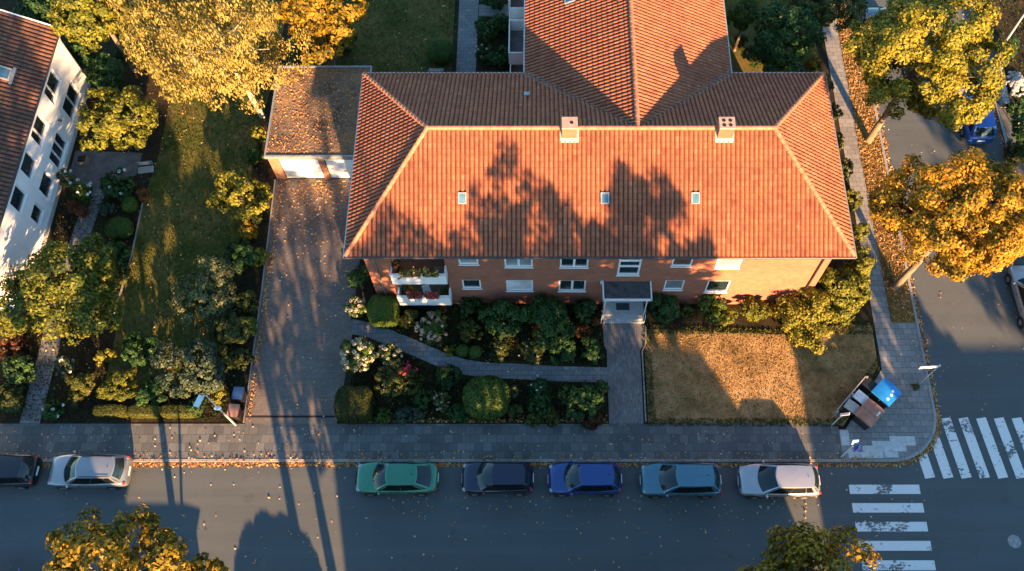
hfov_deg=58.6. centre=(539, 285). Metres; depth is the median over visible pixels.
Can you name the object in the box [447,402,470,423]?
shrub
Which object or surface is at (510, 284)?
window
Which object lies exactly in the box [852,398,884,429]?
waste container
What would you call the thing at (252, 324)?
shrub
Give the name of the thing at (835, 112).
hedge bush
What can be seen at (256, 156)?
shrub
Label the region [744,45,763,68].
shrub
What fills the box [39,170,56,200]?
window
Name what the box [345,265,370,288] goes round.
shrub
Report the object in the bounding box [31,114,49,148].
window
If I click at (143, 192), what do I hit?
shrub
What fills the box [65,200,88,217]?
shrub
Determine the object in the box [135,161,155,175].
garden bench
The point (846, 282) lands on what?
hedge bush
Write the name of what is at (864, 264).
hedge bush
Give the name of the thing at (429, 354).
garden path
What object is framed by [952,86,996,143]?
parked car
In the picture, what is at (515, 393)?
shrub
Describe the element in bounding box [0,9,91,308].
white house
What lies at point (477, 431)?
fallen leaves
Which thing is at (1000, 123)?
kerb
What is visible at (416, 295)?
flower box
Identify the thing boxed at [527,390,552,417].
shrub
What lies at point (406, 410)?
shrub
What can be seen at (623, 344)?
entrance path
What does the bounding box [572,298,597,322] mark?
shrub
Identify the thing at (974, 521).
street
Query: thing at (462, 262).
window
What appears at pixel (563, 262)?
window
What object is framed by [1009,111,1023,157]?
garden tree
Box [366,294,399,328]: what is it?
clipped dome
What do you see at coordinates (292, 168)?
garage door
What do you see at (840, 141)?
hedge bush
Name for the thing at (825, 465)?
gutter leaves
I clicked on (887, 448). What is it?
light paving
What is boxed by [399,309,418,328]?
shrub
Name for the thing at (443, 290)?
potted plant
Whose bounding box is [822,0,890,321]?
side path
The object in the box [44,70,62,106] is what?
window
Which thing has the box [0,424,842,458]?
pavement
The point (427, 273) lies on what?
flower box
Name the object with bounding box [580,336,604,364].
shrub
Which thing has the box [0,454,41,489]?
parked car
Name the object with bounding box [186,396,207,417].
shrub
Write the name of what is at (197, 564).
street tree
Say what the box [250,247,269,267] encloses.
shrub
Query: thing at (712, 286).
window
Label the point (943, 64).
street tree
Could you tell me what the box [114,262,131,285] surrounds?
shrub
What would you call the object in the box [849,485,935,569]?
zebra crossing
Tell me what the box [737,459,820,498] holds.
parked car
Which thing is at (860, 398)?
wheelie bin
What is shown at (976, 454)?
zebra crossing
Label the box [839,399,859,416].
wheelie bin
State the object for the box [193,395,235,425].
street lamp
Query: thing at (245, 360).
shrub
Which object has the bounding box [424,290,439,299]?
flower box
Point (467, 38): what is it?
back path
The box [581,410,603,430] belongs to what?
shrub
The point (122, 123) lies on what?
garden tree
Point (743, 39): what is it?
shrub
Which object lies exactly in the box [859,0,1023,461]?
side street
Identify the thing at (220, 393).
shrub
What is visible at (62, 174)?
bush
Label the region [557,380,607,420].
shrub
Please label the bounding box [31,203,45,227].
window
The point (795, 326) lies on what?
hedge bush
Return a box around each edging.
[114,203,142,313]
[243,179,275,422]
[368,417,607,422]
[641,327,646,421]
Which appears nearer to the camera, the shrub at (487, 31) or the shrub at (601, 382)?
the shrub at (601, 382)
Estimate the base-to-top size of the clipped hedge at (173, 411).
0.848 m
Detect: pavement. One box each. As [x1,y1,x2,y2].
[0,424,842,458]
[839,322,933,458]
[972,2,1023,176]
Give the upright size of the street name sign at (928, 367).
3.030 m
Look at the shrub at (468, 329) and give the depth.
54.20 m
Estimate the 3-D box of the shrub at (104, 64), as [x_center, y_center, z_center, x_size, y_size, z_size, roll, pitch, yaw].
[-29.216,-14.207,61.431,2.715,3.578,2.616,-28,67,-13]
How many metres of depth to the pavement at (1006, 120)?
61.74 m
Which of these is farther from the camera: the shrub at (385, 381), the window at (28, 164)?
the window at (28, 164)
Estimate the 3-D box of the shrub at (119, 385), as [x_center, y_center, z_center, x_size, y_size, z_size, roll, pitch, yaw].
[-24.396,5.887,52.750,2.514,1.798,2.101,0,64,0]
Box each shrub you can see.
[0,327,27,359]
[0,383,25,414]
[2,353,35,385]
[40,399,64,420]
[53,356,77,378]
[61,37,101,65]
[64,372,95,406]
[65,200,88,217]
[84,52,126,93]
[93,348,118,366]
[95,370,139,401]
[97,199,116,216]
[99,167,136,200]
[101,240,130,266]
[104,216,133,239]
[114,28,150,66]
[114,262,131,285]
[120,331,160,366]
[121,196,138,212]
[135,377,167,408]
[136,187,150,202]
[149,335,227,398]
[167,254,237,330]
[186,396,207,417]
[207,310,251,344]
[211,388,227,404]
[216,345,238,371]
[222,239,258,274]
[229,347,254,370]
[234,290,258,313]
[237,220,258,240]
[241,317,257,336]
[245,145,264,166]
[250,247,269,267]
[251,126,266,142]
[288,41,315,65]
[326,32,357,55]
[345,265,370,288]
[372,407,392,424]
[374,359,407,396]
[393,405,424,424]
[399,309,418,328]
[412,387,434,409]
[427,39,453,64]
[435,363,462,391]
[443,345,454,356]
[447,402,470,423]
[456,317,483,343]
[456,344,468,356]
[458,296,484,319]
[469,345,481,358]
[474,15,501,42]
[474,43,493,65]
[480,0,503,10]
[485,45,507,66]
[487,336,508,363]
[489,12,508,32]
[505,385,519,398]
[506,404,521,418]
[518,338,544,365]
[524,412,542,427]
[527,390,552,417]
[529,374,550,399]
[542,405,559,426]
[548,337,576,366]
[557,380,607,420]
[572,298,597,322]
[574,322,591,337]
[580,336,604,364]
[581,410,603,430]
[591,316,600,325]
[591,380,609,395]
[649,293,679,324]
[679,302,695,321]
[696,293,728,324]
[719,308,737,326]
[734,33,748,45]
[739,295,771,322]
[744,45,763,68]
[772,51,804,71]
[805,54,821,71]
[998,36,1018,60]
[1003,139,1023,166]
[1005,95,1023,116]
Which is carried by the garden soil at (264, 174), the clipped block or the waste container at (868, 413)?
the clipped block
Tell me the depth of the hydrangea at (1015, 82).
62.77 m
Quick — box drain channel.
[247,416,334,417]
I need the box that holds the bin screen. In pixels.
[831,376,867,417]
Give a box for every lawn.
[106,0,284,392]
[287,0,454,71]
[644,324,877,425]
[724,0,819,71]
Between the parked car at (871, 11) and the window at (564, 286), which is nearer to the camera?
the window at (564, 286)
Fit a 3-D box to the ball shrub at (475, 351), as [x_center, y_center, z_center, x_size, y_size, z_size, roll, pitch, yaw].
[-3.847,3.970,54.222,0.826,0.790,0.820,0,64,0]
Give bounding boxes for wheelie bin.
[227,403,243,419]
[231,386,248,402]
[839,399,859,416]
[852,390,868,405]
[857,377,877,393]
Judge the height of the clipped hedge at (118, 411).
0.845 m
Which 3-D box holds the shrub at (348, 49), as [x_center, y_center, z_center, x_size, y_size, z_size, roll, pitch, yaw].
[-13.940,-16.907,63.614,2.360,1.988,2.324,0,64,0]
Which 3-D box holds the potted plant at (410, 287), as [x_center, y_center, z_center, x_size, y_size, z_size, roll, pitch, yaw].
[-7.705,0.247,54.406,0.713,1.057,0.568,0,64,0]
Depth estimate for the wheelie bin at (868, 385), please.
52.66 m
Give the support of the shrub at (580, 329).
on the garden soil at (264, 174)
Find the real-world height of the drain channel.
0.059 m
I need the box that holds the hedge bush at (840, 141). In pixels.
[836,131,844,151]
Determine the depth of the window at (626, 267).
51.79 m
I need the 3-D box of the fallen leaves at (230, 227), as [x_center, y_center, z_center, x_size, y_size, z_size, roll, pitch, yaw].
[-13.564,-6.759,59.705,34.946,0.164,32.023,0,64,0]
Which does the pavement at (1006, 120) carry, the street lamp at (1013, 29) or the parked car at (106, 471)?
the street lamp at (1013, 29)
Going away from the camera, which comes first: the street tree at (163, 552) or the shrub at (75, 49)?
the street tree at (163, 552)
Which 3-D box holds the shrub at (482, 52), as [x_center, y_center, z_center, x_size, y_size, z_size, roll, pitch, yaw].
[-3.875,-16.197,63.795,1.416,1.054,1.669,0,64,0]
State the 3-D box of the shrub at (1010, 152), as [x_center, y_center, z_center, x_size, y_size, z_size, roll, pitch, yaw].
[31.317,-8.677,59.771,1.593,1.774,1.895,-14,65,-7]
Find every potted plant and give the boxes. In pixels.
[391,259,402,279]
[405,284,415,293]
[440,287,447,294]
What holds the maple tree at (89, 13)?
on the garden soil at (264, 174)
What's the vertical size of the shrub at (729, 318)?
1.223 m
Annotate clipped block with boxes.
[334,385,373,424]
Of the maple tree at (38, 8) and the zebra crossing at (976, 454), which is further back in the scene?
the maple tree at (38, 8)
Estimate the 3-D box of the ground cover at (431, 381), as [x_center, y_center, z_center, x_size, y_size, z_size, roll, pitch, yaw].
[-3.685,5.550,53.775,15.302,0.214,5.320,0,64,0]
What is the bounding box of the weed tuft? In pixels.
[911,383,920,389]
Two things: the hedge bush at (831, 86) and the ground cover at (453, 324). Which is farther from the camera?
the hedge bush at (831, 86)
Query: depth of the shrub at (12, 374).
53.00 m
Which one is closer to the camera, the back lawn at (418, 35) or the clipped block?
the clipped block
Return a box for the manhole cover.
[1008,535,1020,547]
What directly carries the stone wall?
on the pavement at (1006, 120)
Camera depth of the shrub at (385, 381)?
52.84 m
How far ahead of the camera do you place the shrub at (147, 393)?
52.42 m
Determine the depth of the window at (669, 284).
53.80 m
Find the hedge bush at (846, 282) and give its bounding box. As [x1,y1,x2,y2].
[817,267,872,326]
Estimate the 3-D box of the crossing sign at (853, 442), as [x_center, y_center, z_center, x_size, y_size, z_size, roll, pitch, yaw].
[17.222,9.161,50.609,0.369,2.650,0.609,-16,65,-7]
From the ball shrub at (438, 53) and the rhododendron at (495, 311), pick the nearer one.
the rhododendron at (495, 311)
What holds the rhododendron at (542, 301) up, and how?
on the garden soil at (264, 174)
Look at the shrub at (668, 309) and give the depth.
54.31 m
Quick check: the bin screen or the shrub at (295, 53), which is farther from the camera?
the shrub at (295, 53)
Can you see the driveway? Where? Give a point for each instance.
(297, 384)
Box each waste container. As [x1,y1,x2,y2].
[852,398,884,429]
[869,378,901,408]
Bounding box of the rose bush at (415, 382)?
[395,369,424,395]
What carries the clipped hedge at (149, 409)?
on the garden soil at (264, 174)
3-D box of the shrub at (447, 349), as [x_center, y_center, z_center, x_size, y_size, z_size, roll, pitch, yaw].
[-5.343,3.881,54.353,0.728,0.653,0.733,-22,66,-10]
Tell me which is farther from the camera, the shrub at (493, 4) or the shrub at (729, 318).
the shrub at (493, 4)
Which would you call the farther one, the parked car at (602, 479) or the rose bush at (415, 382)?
the rose bush at (415, 382)
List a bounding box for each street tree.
[42,502,190,570]
[179,551,229,570]
[736,520,881,570]
[842,0,1016,143]
[868,146,1023,290]
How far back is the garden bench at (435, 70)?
62.89 m
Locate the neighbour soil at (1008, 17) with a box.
[984,0,1023,142]
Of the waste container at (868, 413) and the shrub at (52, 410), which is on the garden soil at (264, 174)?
the shrub at (52, 410)
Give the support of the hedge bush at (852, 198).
on the garden soil at (264, 174)
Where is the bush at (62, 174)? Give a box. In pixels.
[56,167,76,187]
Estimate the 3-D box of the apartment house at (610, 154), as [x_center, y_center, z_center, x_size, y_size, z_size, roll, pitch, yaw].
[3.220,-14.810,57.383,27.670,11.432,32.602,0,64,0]
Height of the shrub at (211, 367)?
2.784 m
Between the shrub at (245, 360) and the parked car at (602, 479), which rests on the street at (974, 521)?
the parked car at (602, 479)
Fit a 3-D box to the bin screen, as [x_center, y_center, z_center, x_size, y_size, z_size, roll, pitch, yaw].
[17.927,6.447,52.786,0.165,1.100,2.986,41,71,17]
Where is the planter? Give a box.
[76,155,89,166]
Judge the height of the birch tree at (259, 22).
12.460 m
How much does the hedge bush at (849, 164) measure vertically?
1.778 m
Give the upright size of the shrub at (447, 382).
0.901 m
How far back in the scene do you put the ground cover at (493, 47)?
64.69 m
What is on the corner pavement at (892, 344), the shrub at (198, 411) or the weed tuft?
the weed tuft
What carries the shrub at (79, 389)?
on the garden soil at (264, 174)
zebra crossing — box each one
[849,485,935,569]
[918,417,1023,478]
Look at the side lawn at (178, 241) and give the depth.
58.73 m
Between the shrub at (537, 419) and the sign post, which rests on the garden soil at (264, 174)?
the shrub at (537, 419)
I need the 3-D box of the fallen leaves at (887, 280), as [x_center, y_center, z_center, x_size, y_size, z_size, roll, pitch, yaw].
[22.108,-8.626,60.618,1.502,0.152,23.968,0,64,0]
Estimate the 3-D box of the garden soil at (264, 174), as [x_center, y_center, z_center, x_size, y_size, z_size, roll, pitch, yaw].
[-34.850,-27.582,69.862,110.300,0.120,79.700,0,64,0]
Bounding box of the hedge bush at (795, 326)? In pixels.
[766,286,848,354]
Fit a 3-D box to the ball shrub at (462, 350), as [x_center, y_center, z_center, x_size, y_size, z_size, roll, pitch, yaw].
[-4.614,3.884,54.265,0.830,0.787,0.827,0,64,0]
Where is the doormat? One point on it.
(622, 306)
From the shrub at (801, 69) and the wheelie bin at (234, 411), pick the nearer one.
the wheelie bin at (234, 411)
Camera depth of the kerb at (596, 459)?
51.68 m
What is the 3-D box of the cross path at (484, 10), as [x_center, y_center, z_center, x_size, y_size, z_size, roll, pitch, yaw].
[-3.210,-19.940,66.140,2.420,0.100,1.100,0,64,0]
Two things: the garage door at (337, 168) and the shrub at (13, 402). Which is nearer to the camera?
the shrub at (13, 402)
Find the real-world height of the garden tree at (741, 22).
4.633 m
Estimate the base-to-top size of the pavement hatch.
0.056 m
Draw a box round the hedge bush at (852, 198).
[846,189,862,211]
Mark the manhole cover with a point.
(1014, 541)
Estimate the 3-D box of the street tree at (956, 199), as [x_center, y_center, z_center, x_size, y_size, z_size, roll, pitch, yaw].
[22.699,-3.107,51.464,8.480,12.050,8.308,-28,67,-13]
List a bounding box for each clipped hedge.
[92,404,127,418]
[127,404,160,418]
[160,404,196,418]
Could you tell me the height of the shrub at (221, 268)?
2.947 m
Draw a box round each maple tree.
[12,0,73,43]
[46,0,142,72]
[269,0,369,65]
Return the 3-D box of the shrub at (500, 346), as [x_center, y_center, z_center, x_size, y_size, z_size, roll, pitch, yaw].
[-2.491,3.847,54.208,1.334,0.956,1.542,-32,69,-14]
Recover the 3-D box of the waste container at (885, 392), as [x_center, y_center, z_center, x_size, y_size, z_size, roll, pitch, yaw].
[19.880,6.347,52.735,1.350,1.250,1.272,-40,71,-17]
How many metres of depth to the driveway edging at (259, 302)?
55.96 m
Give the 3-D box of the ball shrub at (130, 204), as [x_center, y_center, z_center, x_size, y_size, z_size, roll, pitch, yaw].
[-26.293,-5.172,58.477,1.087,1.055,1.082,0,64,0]
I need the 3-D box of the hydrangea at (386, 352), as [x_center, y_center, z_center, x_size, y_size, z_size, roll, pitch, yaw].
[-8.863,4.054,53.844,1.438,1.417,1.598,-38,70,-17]
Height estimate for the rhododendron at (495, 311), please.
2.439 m
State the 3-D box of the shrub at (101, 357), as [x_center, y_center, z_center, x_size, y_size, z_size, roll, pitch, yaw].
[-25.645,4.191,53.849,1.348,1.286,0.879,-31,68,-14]
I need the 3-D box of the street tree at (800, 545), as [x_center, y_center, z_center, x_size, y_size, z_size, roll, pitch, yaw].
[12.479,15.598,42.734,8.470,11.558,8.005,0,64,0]
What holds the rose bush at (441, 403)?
on the garden soil at (264, 174)
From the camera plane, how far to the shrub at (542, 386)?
53.02 m
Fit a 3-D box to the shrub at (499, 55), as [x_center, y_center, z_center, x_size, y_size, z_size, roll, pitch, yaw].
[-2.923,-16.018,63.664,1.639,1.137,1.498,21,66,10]
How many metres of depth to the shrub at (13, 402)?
52.48 m
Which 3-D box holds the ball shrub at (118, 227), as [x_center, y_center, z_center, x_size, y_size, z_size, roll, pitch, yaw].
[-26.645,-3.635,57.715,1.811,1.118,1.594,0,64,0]
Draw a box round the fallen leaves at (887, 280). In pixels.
[838,21,913,320]
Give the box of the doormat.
[616,303,628,309]
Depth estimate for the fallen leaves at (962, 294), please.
56.02 m
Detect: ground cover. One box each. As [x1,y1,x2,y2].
[0,182,271,421]
[346,338,607,422]
[362,305,604,365]
[477,16,509,70]
[991,0,1023,143]
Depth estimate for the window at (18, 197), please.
55.06 m
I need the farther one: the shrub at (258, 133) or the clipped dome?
the shrub at (258, 133)
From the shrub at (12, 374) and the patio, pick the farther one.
the patio
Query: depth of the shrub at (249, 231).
57.04 m
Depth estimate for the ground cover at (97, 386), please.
54.56 m
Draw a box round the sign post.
[832,412,849,424]
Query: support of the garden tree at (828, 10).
on the garden soil at (264, 174)
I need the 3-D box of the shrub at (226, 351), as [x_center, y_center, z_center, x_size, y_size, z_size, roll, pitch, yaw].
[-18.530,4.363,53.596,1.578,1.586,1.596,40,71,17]
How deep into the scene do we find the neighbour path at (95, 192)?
54.42 m
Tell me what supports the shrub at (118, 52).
on the garden soil at (264, 174)
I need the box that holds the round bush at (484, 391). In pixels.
[462,375,510,420]
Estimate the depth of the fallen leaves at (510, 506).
50.56 m
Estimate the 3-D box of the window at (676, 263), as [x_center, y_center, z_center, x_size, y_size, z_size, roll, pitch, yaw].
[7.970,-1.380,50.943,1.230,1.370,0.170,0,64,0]
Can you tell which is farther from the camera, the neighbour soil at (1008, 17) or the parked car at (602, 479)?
the neighbour soil at (1008, 17)
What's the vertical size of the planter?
0.520 m
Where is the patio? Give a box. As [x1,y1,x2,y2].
[68,150,142,188]
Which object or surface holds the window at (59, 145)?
in the white house at (44, 85)
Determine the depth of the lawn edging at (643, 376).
53.80 m
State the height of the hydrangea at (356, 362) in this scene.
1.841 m
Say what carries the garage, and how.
on the garden soil at (264, 174)
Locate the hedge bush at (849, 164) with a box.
[841,158,853,180]
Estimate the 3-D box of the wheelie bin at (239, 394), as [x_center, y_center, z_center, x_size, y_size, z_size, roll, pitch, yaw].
[-17.379,6.371,52.842,0.600,1.045,0.790,3,64,1]
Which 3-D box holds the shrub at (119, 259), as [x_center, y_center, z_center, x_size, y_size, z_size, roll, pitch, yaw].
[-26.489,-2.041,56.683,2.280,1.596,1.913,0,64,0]
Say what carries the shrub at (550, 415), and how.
on the garden soil at (264, 174)
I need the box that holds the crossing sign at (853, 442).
[841,439,859,456]
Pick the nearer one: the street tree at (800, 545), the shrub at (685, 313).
the street tree at (800, 545)
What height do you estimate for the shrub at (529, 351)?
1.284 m
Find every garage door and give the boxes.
[280,160,323,177]
[325,160,352,177]
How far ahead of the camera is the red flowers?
53.00 m
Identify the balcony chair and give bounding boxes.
[422,284,430,292]
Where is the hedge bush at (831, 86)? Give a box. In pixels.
[826,73,834,91]
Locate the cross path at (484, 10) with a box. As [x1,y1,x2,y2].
[479,4,508,15]
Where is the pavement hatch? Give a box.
[208,434,217,441]
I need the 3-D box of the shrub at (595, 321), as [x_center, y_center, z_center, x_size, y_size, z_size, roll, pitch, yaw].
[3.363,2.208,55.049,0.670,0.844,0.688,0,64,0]
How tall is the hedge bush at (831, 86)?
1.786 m
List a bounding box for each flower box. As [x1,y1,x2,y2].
[399,266,420,278]
[406,290,422,300]
[421,267,438,277]
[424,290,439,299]
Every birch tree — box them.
[99,0,226,64]
[117,0,313,118]
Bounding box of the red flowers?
[399,361,417,375]
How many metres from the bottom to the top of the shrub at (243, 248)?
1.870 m
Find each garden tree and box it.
[0,231,124,345]
[75,85,158,152]
[206,168,272,223]
[726,0,760,51]
[752,1,826,71]
[787,0,868,32]
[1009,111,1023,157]
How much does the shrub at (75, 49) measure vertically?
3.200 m
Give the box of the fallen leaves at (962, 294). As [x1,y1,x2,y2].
[888,129,1023,416]
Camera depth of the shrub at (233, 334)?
53.62 m
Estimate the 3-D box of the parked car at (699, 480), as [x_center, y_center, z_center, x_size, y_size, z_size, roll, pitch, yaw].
[7.829,10.721,50.547,4.507,1.696,2.180,0,64,0]
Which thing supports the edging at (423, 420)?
on the garden soil at (264, 174)
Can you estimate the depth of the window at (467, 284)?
53.80 m
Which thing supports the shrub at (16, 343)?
on the garden soil at (264, 174)
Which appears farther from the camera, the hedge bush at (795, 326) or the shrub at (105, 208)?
the shrub at (105, 208)
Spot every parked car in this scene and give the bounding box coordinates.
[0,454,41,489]
[47,450,132,489]
[355,457,438,495]
[461,458,533,495]
[548,458,621,496]
[640,459,721,498]
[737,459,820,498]
[861,6,885,37]
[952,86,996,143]
[1005,264,1023,328]
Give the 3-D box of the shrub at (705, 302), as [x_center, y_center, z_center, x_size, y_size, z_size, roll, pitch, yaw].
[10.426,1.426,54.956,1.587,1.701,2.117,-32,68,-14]
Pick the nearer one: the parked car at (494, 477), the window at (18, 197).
the parked car at (494, 477)
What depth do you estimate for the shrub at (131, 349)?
53.47 m
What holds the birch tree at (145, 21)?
on the garden soil at (264, 174)
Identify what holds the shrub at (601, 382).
on the garden soil at (264, 174)
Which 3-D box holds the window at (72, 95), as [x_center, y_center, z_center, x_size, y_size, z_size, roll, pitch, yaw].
[-31.309,-12.328,60.851,0.230,1.570,2.380,1,64,0]
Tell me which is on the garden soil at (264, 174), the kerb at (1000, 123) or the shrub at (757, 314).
the shrub at (757, 314)
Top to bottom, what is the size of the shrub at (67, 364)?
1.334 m
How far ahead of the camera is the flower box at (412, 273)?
50.64 m
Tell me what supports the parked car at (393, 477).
on the street at (974, 521)
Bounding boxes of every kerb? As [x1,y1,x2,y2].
[42,3,936,461]
[968,1,1013,172]
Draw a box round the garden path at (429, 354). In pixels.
[352,320,606,382]
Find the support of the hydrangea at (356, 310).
on the garden soil at (264, 174)
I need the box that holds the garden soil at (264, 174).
[0,0,881,428]
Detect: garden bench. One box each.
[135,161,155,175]
[428,68,442,71]
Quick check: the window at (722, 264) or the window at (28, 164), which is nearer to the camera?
the window at (722, 264)
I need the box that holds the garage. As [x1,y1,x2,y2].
[264,66,372,178]
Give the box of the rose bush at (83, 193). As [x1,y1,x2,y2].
[69,178,92,205]
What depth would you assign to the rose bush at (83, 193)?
58.18 m
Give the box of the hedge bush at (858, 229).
[852,222,870,243]
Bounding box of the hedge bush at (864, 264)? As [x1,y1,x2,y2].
[844,244,876,280]
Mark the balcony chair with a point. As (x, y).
(426, 287)
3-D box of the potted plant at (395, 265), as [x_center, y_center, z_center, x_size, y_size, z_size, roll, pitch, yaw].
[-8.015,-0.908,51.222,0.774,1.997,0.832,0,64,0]
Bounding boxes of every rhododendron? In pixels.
[477,298,529,338]
[518,293,576,350]
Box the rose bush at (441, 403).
[430,391,450,412]
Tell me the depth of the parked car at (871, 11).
65.10 m
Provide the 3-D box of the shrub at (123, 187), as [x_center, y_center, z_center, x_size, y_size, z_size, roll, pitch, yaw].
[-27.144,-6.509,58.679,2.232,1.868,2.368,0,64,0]
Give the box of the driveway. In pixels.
[245,178,359,423]
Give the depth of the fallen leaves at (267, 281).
57.87 m
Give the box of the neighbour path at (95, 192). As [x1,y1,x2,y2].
[20,188,103,423]
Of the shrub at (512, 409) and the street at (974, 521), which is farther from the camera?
the shrub at (512, 409)
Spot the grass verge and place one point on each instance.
(893, 266)
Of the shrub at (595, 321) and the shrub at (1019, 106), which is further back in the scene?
the shrub at (1019, 106)
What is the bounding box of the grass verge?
[832,0,914,321]
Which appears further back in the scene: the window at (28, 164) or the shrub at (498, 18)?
the shrub at (498, 18)
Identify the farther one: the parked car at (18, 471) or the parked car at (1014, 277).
the parked car at (1014, 277)
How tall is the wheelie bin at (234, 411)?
1.045 m
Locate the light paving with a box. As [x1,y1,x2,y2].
[840,430,915,457]
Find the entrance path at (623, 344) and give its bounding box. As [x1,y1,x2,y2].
[602,323,643,423]
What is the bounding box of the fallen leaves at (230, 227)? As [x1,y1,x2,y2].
[30,0,606,417]
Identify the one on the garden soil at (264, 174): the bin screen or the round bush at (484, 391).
the round bush at (484, 391)
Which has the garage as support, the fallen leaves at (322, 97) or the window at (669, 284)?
the fallen leaves at (322, 97)
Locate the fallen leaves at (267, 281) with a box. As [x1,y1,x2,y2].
[246,179,357,420]
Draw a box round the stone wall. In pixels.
[996,60,1009,107]
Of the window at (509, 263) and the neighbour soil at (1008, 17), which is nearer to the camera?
the window at (509, 263)
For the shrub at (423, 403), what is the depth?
52.63 m
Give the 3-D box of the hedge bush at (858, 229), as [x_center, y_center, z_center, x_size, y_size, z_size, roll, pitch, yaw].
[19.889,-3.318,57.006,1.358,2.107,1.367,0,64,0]
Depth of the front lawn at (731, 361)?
53.93 m
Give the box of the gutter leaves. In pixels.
[5,13,1008,469]
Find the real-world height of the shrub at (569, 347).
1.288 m
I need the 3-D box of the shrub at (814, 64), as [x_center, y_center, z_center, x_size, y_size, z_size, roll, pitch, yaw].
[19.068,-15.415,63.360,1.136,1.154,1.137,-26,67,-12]
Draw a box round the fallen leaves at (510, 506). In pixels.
[10,464,924,570]
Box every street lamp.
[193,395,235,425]
[1001,13,1023,47]
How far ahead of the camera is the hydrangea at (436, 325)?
54.06 m
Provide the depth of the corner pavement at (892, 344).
53.33 m
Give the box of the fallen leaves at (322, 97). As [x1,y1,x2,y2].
[267,68,368,153]
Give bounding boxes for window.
[10,184,28,215]
[21,150,38,181]
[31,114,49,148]
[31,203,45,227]
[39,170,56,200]
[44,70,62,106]
[49,131,69,168]
[62,81,81,122]
[458,259,478,265]
[462,280,481,289]
[504,259,532,268]
[506,280,533,291]
[558,281,585,291]
[559,259,588,268]
[616,259,641,275]
[662,280,684,290]
[670,259,692,267]
[703,281,730,292]
[714,259,742,269]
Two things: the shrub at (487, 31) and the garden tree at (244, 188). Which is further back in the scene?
the shrub at (487, 31)
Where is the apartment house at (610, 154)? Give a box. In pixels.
[343,0,856,323]
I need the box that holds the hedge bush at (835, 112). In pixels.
[831,102,843,120]
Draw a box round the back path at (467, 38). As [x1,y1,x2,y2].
[456,0,478,71]
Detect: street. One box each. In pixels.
[0,462,1023,570]
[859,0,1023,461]
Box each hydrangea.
[339,337,377,375]
[343,294,366,319]
[376,342,402,366]
[415,310,447,344]
[1004,71,1023,96]
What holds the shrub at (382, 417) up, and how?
on the garden soil at (264, 174)
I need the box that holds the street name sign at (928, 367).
[918,364,940,383]
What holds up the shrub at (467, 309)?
on the garden soil at (264, 174)
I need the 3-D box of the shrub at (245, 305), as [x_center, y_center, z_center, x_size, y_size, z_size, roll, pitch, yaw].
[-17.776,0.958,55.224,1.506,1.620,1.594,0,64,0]
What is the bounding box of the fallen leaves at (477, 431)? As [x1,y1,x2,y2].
[1,212,926,458]
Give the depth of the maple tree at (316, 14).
57.66 m
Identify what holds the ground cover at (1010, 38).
on the neighbour soil at (1008, 17)
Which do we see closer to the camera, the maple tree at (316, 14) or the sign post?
the sign post
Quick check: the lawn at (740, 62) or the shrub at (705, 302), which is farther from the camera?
the lawn at (740, 62)
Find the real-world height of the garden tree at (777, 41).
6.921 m
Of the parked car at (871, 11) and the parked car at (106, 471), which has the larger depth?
the parked car at (871, 11)
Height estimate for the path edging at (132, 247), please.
0.150 m

